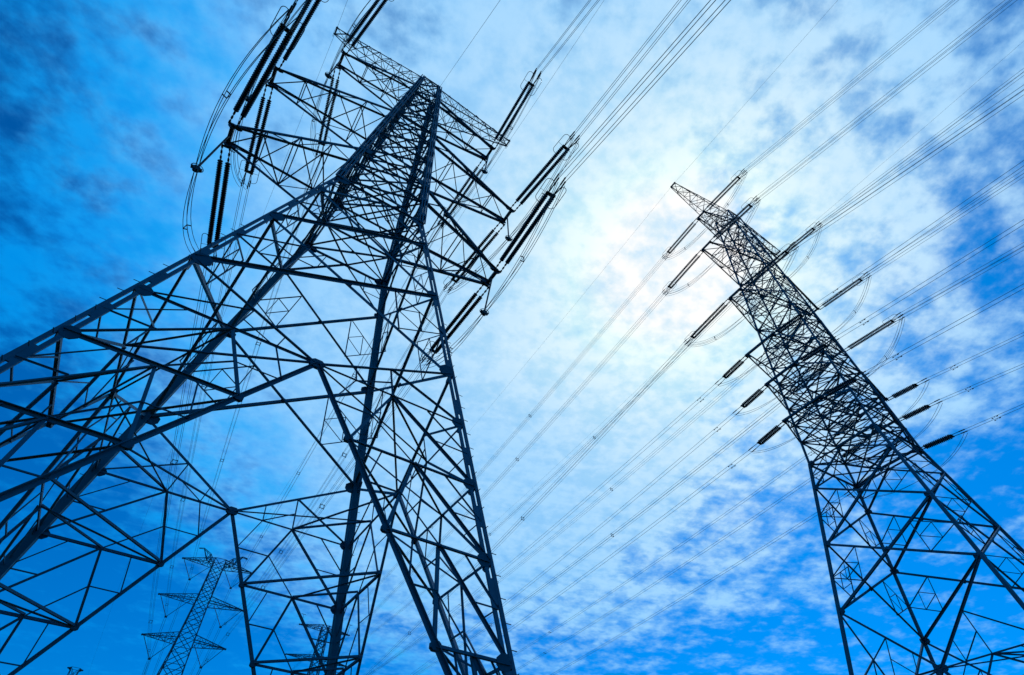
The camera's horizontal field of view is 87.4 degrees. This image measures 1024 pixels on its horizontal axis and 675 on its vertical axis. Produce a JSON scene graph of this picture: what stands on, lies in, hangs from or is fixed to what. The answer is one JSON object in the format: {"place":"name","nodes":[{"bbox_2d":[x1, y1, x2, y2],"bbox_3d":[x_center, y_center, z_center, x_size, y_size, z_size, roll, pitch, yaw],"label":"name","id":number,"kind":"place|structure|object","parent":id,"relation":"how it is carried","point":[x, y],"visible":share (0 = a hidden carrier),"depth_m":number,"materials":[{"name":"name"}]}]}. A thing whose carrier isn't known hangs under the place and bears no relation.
{"place":"outdoors","nodes":[
{"label":"outdoors","id":0,"kind":"place"},
{"bbox_2d":[0,0,1023,674],"label":"sky","id":1,"kind":"structure","parent":0,"point":[107,107],"materials":[{"name":"blue"}]},
{"bbox_3d":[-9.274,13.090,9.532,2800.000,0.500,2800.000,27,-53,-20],"label":"ground","id":2,"kind":"structure","parent":0,"visible":0},
{"bbox_2d":[67,667,82,674],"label":"lattice pylon","id":3,"kind":"object","parent":2,"relation":"on","point":[78,670],"visible":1,"depth_m":218.86,"materials":[{"name":"metal"}]},
{"bbox_2d":[141,548,251,674],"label":"lattice pylon","id":4,"kind":"object","parent":2,"relation":"on","point":[192,610],"visible":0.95,"depth_m":143.76,"materials":[{"name":"metal"}]},
{"bbox_2d":[160,595,188,617],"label":"insulator string","id":5,"kind":"object","parent":4,"relation":"attached to","point":[171,612],"visible":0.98,"depth_m":141.60,"materials":[{"name":"ceramic"}]},
{"bbox_2d":[164,188,248,616],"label":"conductor bundle","id":6,"kind":"object","parent":5,"relation":"hanging from","point":[207,380],"visible":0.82,"depth_m":59.06,"materials":[{"name":"metal"}]},
{"bbox_2d":[184,559,211,579],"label":"insulator string","id":7,"kind":"object","parent":4,"relation":"attached to","point":[195,575],"visible":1,"depth_m":149.66,"materials":[{"name":"ceramic"}]},
{"bbox_2d":[189,156,319,578],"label":"conductor bundle","id":8,"kind":"object","parent":7,"relation":"hanging from","point":[250,363],"visible":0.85,"depth_m":67.89,"materials":[{"name":"metal"}]},
{"bbox_2d":[0,26,518,674],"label":"lattice pylon","id":9,"kind":"object","parent":2,"relation":"on","point":[126,440],"visible":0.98,"depth_m":20.77,"materials":[{"name":"metal"}]},
{"bbox_2d":[190,135,229,172],"bbox_3d":[-15.950,-9.895,28.676,0.639,4.449,0.478,27,-53,-20],"label":"jumper strut","id":10,"kind":"object","parent":9,"relation":"hanging from","point":[198,169],"visible":0.97,"depth_m":27.49,"materials":[{"name":"metal"}]},
{"bbox_2d":[183,9,297,266],"bbox_3d":[-15.337,-9.232,28.558,1.626,3.462,17.196,27,-53,-20],"label":"jumper loop","id":11,"kind":"object","parent":10,"relation":"hanging from","point":[246,70],"visible":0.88,"depth_m":25.48,"materials":[{"name":"metal"}]},
{"bbox_2d":[200,144,230,265],"bbox_3d":[-18.006,-7.948,32.797,1.373,0.548,8.150,19,-58,-15],"label":"insulator string","id":12,"kind":"object","parent":9,"relation":"attached to","point":[215,201],"visible":0.95,"depth_m":32.46,"materials":[{"name":"ceramic"}]},
{"bbox_2d":[147,264,214,655],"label":"conductor bundle","id":13,"kind":"object","parent":12,"relation":"attached to","point":[148,651],"visible":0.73,"depth_m":51.14,"materials":[{"name":"metal"}]},
{"bbox_2d":[100,37,333,638],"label":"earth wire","id":14,"kind":"object","parent":9,"relation":"attached to","point":[236,282],"visible":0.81,"depth_m":60.78,"materials":[{"name":"metal"}]},
{"bbox_2d":[238,83,273,188],"bbox_3d":[-18.846,-14.717,39.597,1.373,0.548,8.150,22,-59,-17],"label":"insulator string","id":15,"kind":"object","parent":9,"relation":"attached to","point":[253,140],"visible":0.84,"depth_m":39.31,"materials":[{"name":"ceramic"}]},
{"bbox_2d":[228,2,304,128],"bbox_3d":[-12.872,-13.689,27.646,1.373,0.548,8.150,36,-50,-26],"label":"insulator string","id":16,"kind":"object","parent":9,"relation":"attached to","point":[266,74],"visible":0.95,"depth_m":27.30,"materials":[{"name":"ceramic"}]},
{"bbox_2d":[275,0,328,70],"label":"insulator string","id":17,"kind":"object","parent":9,"relation":"attached to","point":[315,5],"visible":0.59,"depth_m":34.69,"materials":[{"name":"ceramic"}]},
{"bbox_2d":[231,0,306,189],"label":"jumper loop","id":18,"kind":"object","parent":17,"relation":"hanging from","point":[250,95],"visible":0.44,"depth_m":34.41,"materials":[{"name":"metal"}]},
{"bbox_2d":[313,67,340,157],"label":"insulator string","id":19,"kind":"object","parent":9,"relation":"attached to","point":[331,111],"visible":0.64,"depth_m":47.56,"materials":[{"name":"ceramic"}]},
{"bbox_2d":[325,59,340,78],"bbox_3d":[-14.384,-21.914,43.646,0.639,4.506,0.478,27,-53,-20],"label":"jumper strut","id":20,"kind":"object","parent":9,"relation":"hanging from","point":[329,76],"visible":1,"depth_m":42.17,"materials":[{"name":"metal"}]},
{"bbox_2d":[310,0,377,158],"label":"jumper loop","id":21,"kind":"object","parent":20,"relation":"hanging from","point":[333,66],"visible":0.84,"depth_m":41.27,"materials":[{"name":"metal"}]},
{"bbox_2d":[166,148,504,663],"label":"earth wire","id":22,"kind":"object","parent":9,"relation":"attached to","point":[333,413],"visible":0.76,"depth_m":83.78,"materials":[{"name":"metal"}]},
{"bbox_2d":[342,0,393,54],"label":"insulator string","id":23,"kind":"object","parent":9,"relation":"attached to","point":[362,22],"visible":0.98,"depth_m":43.09,"materials":[{"name":"ceramic"}]},
{"bbox_2d":[421,283,488,365],"bbox_3d":[-4.153,-0.879,38.550,1.373,0.548,8.150,30,-62,-23],"label":"insulator string","id":24,"kind":"object","parent":9,"relation":"attached to","point":[461,320],"visible":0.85,"depth_m":38.24,"materials":[{"name":"ceramic"}]},
{"bbox_2d":[203,361,426,663],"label":"conductor bundle","id":25,"kind":"object","parent":24,"relation":"attached to","point":[319,507],"visible":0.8,"depth_m":58.13,"materials":[{"name":"metal"}]},
{"bbox_2d":[426,181,564,367],"bbox_3d":[-1.853,-2.541,34.275,0.567,3.226,17.338,27,-53,-20],"label":"jumper loop","id":26,"kind":"object","parent":24,"relation":"hanging from","point":[509,273],"visible":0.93,"depth_m":31.56,"materials":[{"name":"metal"}]},
{"bbox_2d":[437,158,485,227],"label":"insulator string","id":27,"kind":"object","parent":9,"relation":"attached to","point":[455,205],"visible":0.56,"depth_m":52.38,"materials":[{"name":"ceramic"}]},
{"bbox_2d":[230,224,440,588],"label":"conductor bundle","id":28,"kind":"object","parent":27,"relation":"attached to","point":[343,398],"visible":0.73,"depth_m":76.23,"materials":[{"name":"metal"}]},
{"bbox_2d":[437,73,540,226],"bbox_3d":[-2.549,-15.656,48.237,0.574,3.292,17.325,27,-54,-21],"label":"jumper loop","id":29,"kind":"object","parent":27,"relation":"hanging from","point":[500,143],"visible":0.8,"depth_m":45.63,"materials":[{"name":"metal"}]},
{"bbox_2d":[443,221,504,292],"bbox_3d":[-3.312,-6.849,46.022,1.373,0.548,8.150,32,-63,-24],"label":"insulator string","id":30,"kind":"object","parent":9,"relation":"attached to","point":[489,242],"visible":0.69,"depth_m":45.72,"materials":[{"name":"ceramic"}]},
{"bbox_2d":[222,288,447,626],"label":"conductor bundle","id":31,"kind":"object","parent":30,"relation":"attached to","point":[343,453],"visible":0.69,"depth_m":64.47,"materials":[{"name":"metal"}]},
{"bbox_2d":[445,138,578,294],"bbox_3d":[-0.509,-8.454,42.193,0.788,2.395,17.339,30,-55,-23],"label":"jumper loop","id":32,"kind":"object","parent":30,"relation":"hanging from","point":[521,221],"visible":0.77,"depth_m":40.82,"materials":[{"name":"metal"}]},
{"bbox_2d":[480,278,492,315],"bbox_3d":[-1.656,-2.768,34.729,0.724,4.173,0.478,27,-53,-20],"label":"jumper strut","id":33,"kind":"object","parent":9,"relation":"hanging from","point":[482,312],"visible":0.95,"depth_m":33.70,"materials":[{"name":"metal"}]},
{"bbox_2d":[505,216,511,240],"bbox_3d":[-0.229,-8.666,42.722,0.639,3.444,0.478,27,-53,-20],"label":"jumper strut","id":34,"kind":"object","parent":9,"relation":"hanging from","point":[508,238],"visible":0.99,"depth_m":41.61,"materials":[{"name":"metal"}]},
{"bbox_2d":[490,69,541,149],"bbox_3d":[0.210,-19.956,47.376,1.373,0.548,8.150,24,-46,-19],"label":"insulator string","id":35,"kind":"object","parent":9,"relation":"attached to","point":[512,110],"visible":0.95,"depth_m":47.00,"materials":[{"name":"ceramic"}]},
{"bbox_2d":[536,0,598,71],"bbox_3d":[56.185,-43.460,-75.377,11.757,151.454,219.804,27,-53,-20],"label":"conductor bundle","id":36,"kind":"object","parent":35,"relation":"hanging from","point":[569,35],"visible":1,"depth_m":39.83,"materials":[{"name":"metal"}]},
{"bbox_2d":[494,173,565,272],"bbox_3d":[0.931,-6.787,33.367,1.373,0.548,8.150,23,-46,-18],"label":"insulator string","id":37,"kind":"object","parent":9,"relation":"attached to","point":[546,194],"visible":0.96,"depth_m":32.99,"materials":[{"name":"ceramic"}]},
{"bbox_2d":[559,0,730,181],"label":"conductor bundle","id":38,"kind":"object","parent":37,"relation":"attached to","point":[648,85],"visible":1,"depth_m":24.14,"materials":[{"name":"metal"}]},
{"bbox_2d":[509,131,579,211],"bbox_3d":[2.319,-12.430,41.033,1.373,0.548,8.150,29,-47,-22],"label":"insulator string","id":39,"kind":"object","parent":9,"relation":"attached to","point":[538,175],"visible":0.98,"depth_m":40.70,"materials":[{"name":"ceramic"}]},
{"bbox_2d":[575,0,689,136],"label":"conductor bundle","id":40,"kind":"object","parent":39,"relation":"attached to","point":[634,66],"visible":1,"depth_m":35.42,"materials":[{"name":"metal"}]},
{"bbox_2d":[285,614,351,674],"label":"lattice pylon","id":41,"kind":"object","parent":2,"relation":"on","point":[321,629],"visible":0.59,"depth_m":232.88,"materials":[{"name":"metal"}]},
{"bbox_2d":[311,303,731,674],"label":"conductor bundle","id":42,"kind":"object","parent":41,"relation":"attached to","point":[594,438],"visible":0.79,"depth_m":107.52,"materials":[{"name":"metal"}]},
{"bbox_2d":[370,353,768,674],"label":"conductor bundle","id":43,"kind":"object","parent":41,"relation":"attached to","point":[610,488],"visible":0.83,"depth_m":98.84,"materials":[{"name":"metal"}]},
{"bbox_2d":[490,443,826,669],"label":"conductor bundle","id":44,"kind":"object","parent":41,"relation":"attached to","point":[682,542],"visible":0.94,"depth_m":75.74,"materials":[{"name":"metal"}]},
{"bbox_2d":[517,466,831,668],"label":"conductor bundle","id":45,"kind":"object","parent":41,"relation":"attached to","point":[683,563],"visible":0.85,"depth_m":73.22,"materials":[{"name":"metal"}]},
{"bbox_2d":[670,182,1023,674],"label":"lattice pylon","id":46,"kind":"object","parent":2,"relation":"on","point":[929,494],"visible":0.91,"depth_m":50.35,"materials":[{"name":"metal"}]},
{"bbox_2d":[275,192,666,646],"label":"earth wire","id":47,"kind":"object","parent":46,"relation":"attached to","point":[514,377],"visible":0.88,"depth_m":100.98,"materials":[{"name":"metal"}]},
{"bbox_2d":[662,218,698,259],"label":"insulator string","id":48,"kind":"object","parent":46,"relation":"attached to","point":[681,239],"visible":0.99,"depth_m":79.20,"materials":[{"name":"ceramic"}]},
{"bbox_2d":[286,259,664,674],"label":"conductor bundle","id":49,"kind":"object","parent":48,"relation":"attached to","point":[525,420],"visible":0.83,"depth_m":98.41,"materials":[{"name":"metal"}]},
{"bbox_2d":[662,250,703,295],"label":"insulator string","id":50,"kind":"object","parent":46,"relation":"attached to","point":[669,286],"visible":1,"depth_m":70.29,"materials":[{"name":"ceramic"}]},
{"bbox_2d":[309,294,662,673],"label":"conductor bundle","id":51,"kind":"object","parent":50,"relation":"attached to","point":[528,447],"visible":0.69,"depth_m":87.28,"materials":[{"name":"metal"}]},
{"bbox_2d":[664,197,758,295],"bbox_3d":[24.493,-9.866,65.939,0.800,4.074,16.336,25,-53,-19],"label":"jumper loop","id":52,"kind":"object","parent":50,"relation":"hanging from","point":[720,254],"visible":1,"depth_m":63.28,"materials":[{"name":"metal"}]},
{"bbox_2d":[684,298,731,344],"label":"insulator string","id":53,"kind":"object","parent":46,"relation":"attached to","point":[707,321],"visible":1,"depth_m":63.62,"materials":[{"name":"ceramic"}]},
{"bbox_2d":[366,346,687,674],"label":"conductor bundle","id":54,"kind":"object","parent":53,"relation":"attached to","point":[410,633],"visible":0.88,"depth_m":78.09,"materials":[{"name":"metal"}]},
{"bbox_2d":[703,169,746,211],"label":"insulator string","id":55,"kind":"object","parent":46,"relation":"attached to","point":[727,190],"visible":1,"depth_m":73.91,"materials":[{"name":"ceramic"}]},
{"bbox_2d":[662,171,746,259],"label":"jumper loop","id":56,"kind":"object","parent":55,"relation":"hanging from","point":[713,219],"visible":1,"depth_m":72.72,"materials":[{"name":"metal"}]},
{"bbox_2d":[744,0,955,170],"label":"conductor bundle","id":57,"kind":"object","parent":55,"relation":"hanging from","point":[854,82],"visible":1,"depth_m":60.27,"materials":[{"name":"metal"}]},
{"bbox_2d":[715,355,748,385],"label":"insulator string","id":58,"kind":"object","parent":46,"relation":"attached to","point":[734,367],"visible":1,"depth_m":56.54,"materials":[{"name":"ceramic"}]},
{"bbox_2d":[371,384,714,674],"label":"conductor bundle","id":59,"kind":"object","parent":58,"relation":"attached to","point":[579,506],"visible":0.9,"depth_m":69.89,"materials":[{"name":"metal"}]},
{"bbox_2d":[709,195,760,242],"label":"insulator string","id":60,"kind":"object","parent":46,"relation":"attached to","point":[735,221],"visible":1,"depth_m":64.82,"materials":[{"name":"ceramic"}]},
{"bbox_2d":[758,0,1016,197],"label":"conductor bundle","id":61,"kind":"object","parent":60,"relation":"attached to","point":[890,95],"visible":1,"depth_m":51.20,"materials":[{"name":"metal"}]},
{"bbox_2d":[732,384,768,414],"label":"insulator string","id":62,"kind":"object","parent":46,"relation":"attached to","point":[753,396],"visible":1,"depth_m":54.19,"materials":[{"name":"ceramic"}]},
{"bbox_2d":[410,414,731,674],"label":"conductor bundle","id":63,"kind":"object","parent":62,"relation":"attached to","point":[603,525],"visible":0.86,"depth_m":66.26,"materials":[{"name":"metal"}]},
{"bbox_2d":[748,421,785,450],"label":"insulator string","id":64,"kind":"object","parent":46,"relation":"attached to","point":[767,436],"visible":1,"depth_m":51.42,"materials":[{"name":"ceramic"}]},
{"bbox_2d":[464,453,748,660],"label":"conductor bundle","id":65,"kind":"object","parent":64,"relation":"attached to","point":[630,543],"visible":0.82,"depth_m":61.56,"materials":[{"name":"metal"}]},
{"bbox_2d":[739,242,798,290],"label":"insulator string","id":66,"kind":"object","parent":46,"relation":"attached to","point":[785,252],"visible":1,"depth_m":58.21,"materials":[{"name":"ceramic"}]},
{"bbox_2d":[687,243,798,346],"bbox_3d":[25.343,-3.225,59.266,0.800,4.074,16.473,25,-53,-19],"label":"jumper loop","id":67,"kind":"object","parent":66,"relation":"hanging from","point":[753,306],"visible":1,"depth_m":56.71,"materials":[{"name":"metal"}]},
{"bbox_2d":[796,85,1023,244],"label":"conductor bundle","id":68,"kind":"object","parent":66,"relation":"attached to","point":[916,162],"visible":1,"depth_m":47.13,"materials":[{"name":"metal"}]},
{"bbox_2d":[770,315,810,351],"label":"insulator string","id":69,"kind":"object","parent":46,"relation":"attached to","point":[791,331],"visible":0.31,"depth_m":76.63,"materials":[{"name":"ceramic"}]},
{"bbox_2d":[775,274,870,354],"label":"jumper loop","id":70,"kind":"object","parent":69,"relation":"hanging from","point":[848,316],"visible":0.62,"depth_m":69.77,"materials":[{"name":"metal"}]},
{"bbox_2d":[772,306,813,335],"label":"insulator string","id":71,"kind":"object","parent":46,"relation":"attached to","point":[787,325],"visible":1,"depth_m":52.30,"materials":[{"name":"ceramic"}]},
{"bbox_2d":[717,310,813,385],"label":"jumper loop","id":72,"kind":"object","parent":71,"relation":"hanging from","point":[771,353],"visible":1,"depth_m":52.18,"materials":[{"name":"metal"}]},
{"bbox_2d":[812,160,1023,308],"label":"conductor bundle","id":73,"kind":"object","parent":71,"relation":"attached to","point":[919,232],"visible":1,"depth_m":43.97,"materials":[{"name":"metal"}]},
{"bbox_2d":[781,221,822,257],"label":"insulator string","id":74,"kind":"object","parent":46,"relation":"attached to","point":[802,238],"visible":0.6,"depth_m":78.36,"materials":[{"name":"ceramic"}]},
{"bbox_2d":[734,225,822,301],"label":"jumper loop","id":75,"kind":"object","parent":74,"relation":"hanging from","point":[799,265],"visible":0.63,"depth_m":77.17,"materials":[{"name":"metal"}]},
{"bbox_2d":[821,68,1023,222],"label":"conductor bundle","id":76,"kind":"object","parent":74,"relation":"attached to","point":[928,143],"visible":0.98,"depth_m":66.27,"materials":[{"name":"metal"}]},
{"bbox_2d":[789,359,833,396],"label":"insulator string","id":77,"kind":"object","parent":46,"relation":"attached to","point":[808,379],"visible":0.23,"depth_m":69.34,"materials":[{"name":"ceramic"}]},
{"bbox_2d":[415,401,783,673],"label":"conductor bundle","id":78,"kind":"object","parent":77,"relation":"attached to","point":[632,519],"visible":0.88,"depth_m":87.06,"materials":[{"name":"metal"}]},
{"bbox_2d":[791,315,904,401],"bbox_3d":[40.995,4.042,65.219,0.802,4.074,16.475,25,-53,-19],"label":"jumper loop","id":79,"kind":"object","parent":77,"relation":"hanging from","point":[881,359],"visible":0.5,"depth_m":61.94,"materials":[{"name":"metal"}]},
{"bbox_2d":[793,336,838,365],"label":"insulator string","id":80,"kind":"object","parent":46,"relation":"attached to","point":[816,351],"visible":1,"depth_m":49.95,"materials":[{"name":"ceramic"}]},
{"bbox_2d":[738,340,838,415],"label":"jumper loop","id":81,"kind":"object","parent":80,"relation":"hanging from","point":[795,383],"visible":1,"depth_m":49.72,"materials":[{"name":"metal"}]},
{"bbox_2d":[837,219,1023,337],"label":"conductor bundle","id":82,"kind":"object","parent":80,"relation":"attached to","point":[929,278],"visible":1,"depth_m":43.05,"materials":[{"name":"metal"}]},
{"bbox_2d":[818,371,869,398],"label":"insulator string","id":83,"kind":"object","parent":46,"relation":"attached to","point":[840,386],"visible":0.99,"depth_m":46.84,"materials":[{"name":"ceramic"}]},
{"bbox_2d":[750,373,868,452],"bbox_3d":[26.590,7.679,48.175,0.800,1.736,12.747,25,-53,-19],"label":"jumper loop","id":84,"kind":"object","parent":83,"relation":"hanging from","point":[819,421],"visible":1,"depth_m":46.67,"materials":[{"name":"metal"}]},
{"bbox_2d":[866,284,1023,372],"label":"conductor bundle","id":85,"kind":"object","parent":83,"relation":"attached to","point":[943,328],"visible":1,"depth_m":41.19,"materials":[{"name":"metal"}]},
{"bbox_2d":[829,417,859,438],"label":"insulator string","id":86,"kind":"object","parent":46,"relation":"attached to","point":[845,427],"visible":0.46,"depth_m":62.30,"materials":[{"name":"ceramic"}]},
{"bbox_2d":[831,380,929,442],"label":"jumper loop","id":87,"kind":"object","parent":86,"relation":"hanging from","point":[908,409],"visible":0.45,"depth_m":57.29,"materials":[{"name":"metal"}]},
{"bbox_2d":[818,271,871,309],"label":"insulator string","id":88,"kind":"object","parent":46,"relation":"attached to","point":[830,300],"visible":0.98,"depth_m":71.74,"materials":[{"name":"ceramic"}]},
{"bbox_2d":[869,170,1023,273],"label":"conductor bundle","id":89,"kind":"object","parent":88,"relation":"attached to","point":[951,220],"visible":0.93,"depth_m":62.51,"materials":[{"name":"metal"}]},
{"bbox_2d":[837,439,868,462],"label":"insulator string","id":90,"kind":"object","parent":46,"relation":"attached to","point":[851,451],"visible":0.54,"depth_m":59.35,"materials":[{"name":"ceramic"}]},
{"bbox_2d":[835,402,942,464],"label":"jumper loop","id":91,"kind":"object","parent":90,"relation":"hanging from","point":[915,436],"visible":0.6,"depth_m":54.18,"materials":[{"name":"metal"}]},
{"bbox_2d":[844,470,881,495],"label":"insulator string","id":92,"kind":"object","parent":46,"relation":"attached to","point":[864,479],"visible":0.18,"depth_m":56.08,"materials":[{"name":"ceramic"}]},
{"bbox_2d":[552,496,844,673],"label":"conductor bundle","id":93,"kind":"object","parent":92,"relation":"attached to","point":[708,580],"visible":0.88,"depth_m":67.39,"materials":[{"name":"metal"}]},
{"bbox_2d":[850,432,967,497],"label":"jumper loop","id":94,"kind":"object","parent":92,"relation":"hanging from","point":[930,473],"visible":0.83,"depth_m":51.29,"materials":[{"name":"metal"}]},
{"bbox_2d":[844,312,904,351],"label":"insulator string","id":95,"kind":"object","parent":46,"relation":"attached to","point":[871,334],"visible":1,"depth_m":64.02,"materials":[{"name":"ceramic"}]},
{"bbox_2d":[902,242,1023,316],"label":"conductor bundle","id":96,"kind":"object","parent":95,"relation":"attached to","point":[966,278],"visible":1,"depth_m":57.17,"materials":[{"name":"metal"}]},
{"bbox_2d":[784,45,1018,247],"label":"earth wire","id":97,"kind":"object","parent":46,"relation":"attached to","point":[904,144],"visible":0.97,"depth_m":74.56,"materials":[{"name":"metal"}]},
{"bbox_2d":[886,378,928,400],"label":"insulator string","id":98,"kind":"object","parent":46,"relation":"attached to","point":[907,389],"visible":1,"depth_m":58.16,"materials":[{"name":"ceramic"}]},
{"bbox_2d":[929,332,1023,379],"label":"conductor bundle","id":99,"kind":"object","parent":98,"relation":"attached to","point":[976,357],"visible":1,"depth_m":53.74,"materials":[{"name":"metal"}]},
{"bbox_2d":[899,399,941,420],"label":"insulator string","id":100,"kind":"object","parent":46,"relation":"attached to","point":[915,412],"visible":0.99,"depth_m":55.05,"materials":[{"name":"ceramic"}]},
{"bbox_2d":[941,363,1023,400],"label":"conductor bundle","id":101,"kind":"object","parent":100,"relation":"attached to","point":[983,383],"visible":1,"depth_m":51.27,"materials":[{"name":"metal"}]},
{"bbox_2d":[921,429,966,449],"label":"insulator string","id":102,"kind":"object","parent":46,"relation":"attached to","point":[943,439],"visible":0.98,"depth_m":51.47,"materials":[{"name":"ceramic"}]},
{"bbox_2d":[966,404,1021,430],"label":"conductor bundle","id":103,"kind":"object","parent":102,"relation":"attached to","point":[994,417],"visible":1,"depth_m":48.30,"materials":[{"name":"metal"}]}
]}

